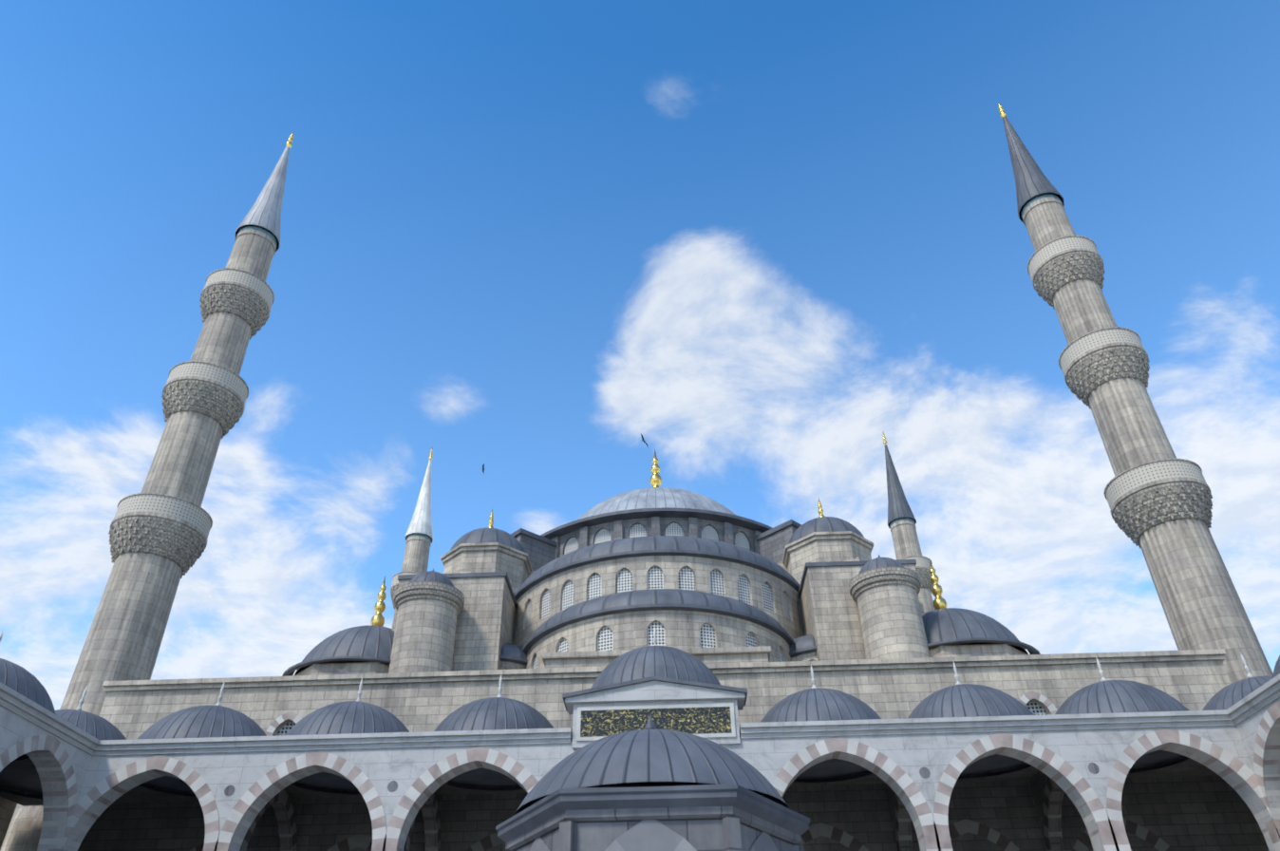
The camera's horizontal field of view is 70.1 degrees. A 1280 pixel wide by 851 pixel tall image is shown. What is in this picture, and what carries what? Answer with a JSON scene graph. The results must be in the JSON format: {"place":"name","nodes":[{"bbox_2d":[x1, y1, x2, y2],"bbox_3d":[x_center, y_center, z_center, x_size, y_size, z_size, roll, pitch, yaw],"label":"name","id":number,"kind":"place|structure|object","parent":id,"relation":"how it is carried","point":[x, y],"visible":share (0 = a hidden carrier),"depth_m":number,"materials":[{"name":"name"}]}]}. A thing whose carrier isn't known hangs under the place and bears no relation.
{"place":"outdoors","nodes":[
{"label":"outdoors","id":0,"kind":"place"},
{"bbox_2d":[0,705,92,850],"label":"arcade wall","id":1,"kind":"structure","parent":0,"point":[62,766],"depth_m":33.07,"materials":[{"name":"grey stone"}]},
{"bbox_2d":[388,567,464,673],"bbox_3d":[-11.500,11.381,48.627,3.760,8.350,3.760,-2,-36,1],"label":"domed turret","id":2,"kind":"object","parent":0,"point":[429,605],"visible":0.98,"depth_m":47.83,"materials":[{"name":"stone"}]},
{"bbox_2d":[0,757,1217,805],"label":"portico ceiling","id":3,"kind":"structure","parent":0,"point":[1190,766],"depth_m":38.99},
{"bbox_2d":[0,0,1279,710],"label":"sky","id":4,"kind":"structure","parent":0,"point":[760,242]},
{"bbox_2d":[47,725,1279,850],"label":"arcade","id":5,"kind":"object","parent":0,"point":[1086,771],"visible":0.79,"depth_m":33.76},
{"bbox_2d":[0,645,1279,799],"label":"portico domes","id":6,"kind":"structure","parent":5,"relation":"on","point":[972,700],"depth_m":36.60,"materials":[{"name":"grey metal"}]},
{"bbox_2d":[0,624,1254,710],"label":"finials","id":7,"kind":"object","parent":6,"relation":"on","point":[654,640],"visible":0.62,"depth_m":39.20,"materials":[{"name":"grey metal"}]},
{"bbox_2d":[0,673,1279,755],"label":"cornice","id":8,"kind":"structure","parent":5,"relation":"on","point":[1264,695],"depth_m":34.18,"materials":[{"name":"grey stone"}]},
{"bbox_2d":[239,770,1064,850],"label":"arches","id":9,"kind":"structure","parent":5,"relation":"attached to","point":[1047,792],"depth_m":37.54,"materials":[{"name":"grey stone"}]},
{"bbox_2d":[562,676,747,748],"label":"portal block","id":10,"kind":"structure","parent":5,"relation":"on","point":[707,710],"depth_m":34.88,"materials":[{"name":"stone"}]},
{"bbox_2d":[1236,696,1279,850],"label":"arcade wall","id":11,"kind":"structure","parent":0,"point":[1259,732],"depth_m":32.29,"materials":[{"name":"grey stone"}]},
{"label":"ground","id":12,"kind":"structure","parent":0,"visible":0},
{"bbox_2d":[0,131,293,850],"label":"minaret","id":13,"kind":"object","parent":12,"relation":"on","point":[160,524],"visible":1,"depth_m":52.36,"materials":[{"name":"stone"}]},
{"bbox_2d":[390,448,432,628],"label":"minaret","id":14,"kind":"object","parent":12,"relation":"on","point":[419,536],"visible":0.06,"depth_m":101.41,"materials":[{"name":"stone"}]},
{"bbox_2d":[0,645,1269,850],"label":"wall","id":15,"kind":"structure","parent":12,"relation":"on","point":[1187,813],"depth_m":39.99,"materials":[{"name":"stone"}]},
{"bbox_2d":[282,575,394,676],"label":"corner dome","id":16,"kind":"structure","parent":15,"relation":"on","point":[367,649],"depth_m":47.97,"materials":[{"name":"metal"}]},
{"bbox_2d":[440,508,532,594],"bbox_3d":[-10.256,13.038,59.081,5.820,17.823,5.820,-2,-36,1],"label":"domed turret","id":17,"kind":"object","parent":15,"relation":"on","point":[489,548],"depth_m":59.63,"materials":[{"name":"stone"}]},
{"bbox_2d":[522,588,794,668],"bbox_3d":[1.097,14.409,52.262,16.000,7.100,16.000,-2,-36,1],"label":"semi-dome","id":18,"kind":"object","parent":15,"relation":"on","point":[618,621],"visible":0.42,"depth_m":46.78,"materials":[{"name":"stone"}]},
{"bbox_2d":[386,557,932,671],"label":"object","id":19,"kind":"object","parent":15,"relation":"on","point":[485,625],"visible":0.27,"depth_m":50.47,"materials":[{"name":"stone"}]},
{"bbox_2d":[499,642,527,669],"bbox_3d":[-8.482,15.431,51.983,7.400,5.400,7.400,-2,-36,1],"label":"exedra","id":20,"kind":"object","parent":19,"relation":"on","point":[512,656],"visible":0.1,"depth_m":50.08,"materials":[{"name":"metal"}]},
{"bbox_2d":[510,449,801,570],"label":"dome","id":21,"kind":"structure","parent":19,"relation":"on","point":[655,509],"depth_m":64.27,"materials":[{"name":"lead"},{"name":"stone"},{"name":"gold"}]},
{"bbox_2d":[512,535,804,664],"bbox_3d":[1.199,13.423,58.261,19.600,8.500,19.600,-2,-36,1],"label":"semi-dome","id":22,"kind":"object","parent":19,"relation":"on","point":[559,584],"visible":0.6,"depth_m":51.58,"materials":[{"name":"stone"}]},
{"bbox_2d":[789,634,817,660],"bbox_3d":[10.702,14.767,51.549,7.400,5.400,7.400,-2,-36,1],"label":"exedra","id":23,"kind":"object","parent":19,"relation":"on","point":[804,647],"visible":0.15,"depth_m":49.72,"materials":[{"name":"metal"}]},
{"bbox_2d":[782,498,873,584],"bbox_3d":[12.625,12.247,58.564,5.820,17.823,5.820,-2,-36,1],"label":"domed turret","id":24,"kind":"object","parent":15,"relation":"on","point":[821,537],"depth_m":59.14,"materials":[{"name":"stone"}]},
{"bbox_2d":[848,554,930,658],"bbox_3d":[13.278,10.524,48.067,3.760,8.350,3.760,-2,-36,1],"label":"domed turret","id":25,"kind":"object","parent":15,"relation":"on","point":[884,592],"visible":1,"depth_m":47.27,"materials":[{"name":"stone"}]},
{"bbox_2d":[922,559,1040,657],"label":"corner dome","id":26,"kind":"structure","parent":15,"relation":"on","point":[952,631],"depth_m":47.25,"materials":[{"name":"lead"},{"name":"gold"}]},
{"bbox_2d":[495,713,809,850],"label":"ablution fountain","id":27,"kind":"object","parent":12,"relation":"on","point":[650,786],"visible":1,"depth_m":14.26,"materials":[{"name":"metal"}]},
{"bbox_2d":[882,432,934,613],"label":"minaret","id":28,"kind":"object","parent":12,"relation":"on","point":[901,521],"visible":0.17,"depth_m":99.58,"materials":[{"name":"stone"}]},
{"bbox_2d":[997,101,1273,683],"bbox_3d":[28.765,0.593,53.228,5.040,64.640,5.040,-2,-36,1],"label":"minaret","id":29,"kind":"object","parent":12,"relation":"on","point":[1157,494],"visible":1,"depth_m":51.50,"materials":[{"name":"stone"}]}
]}

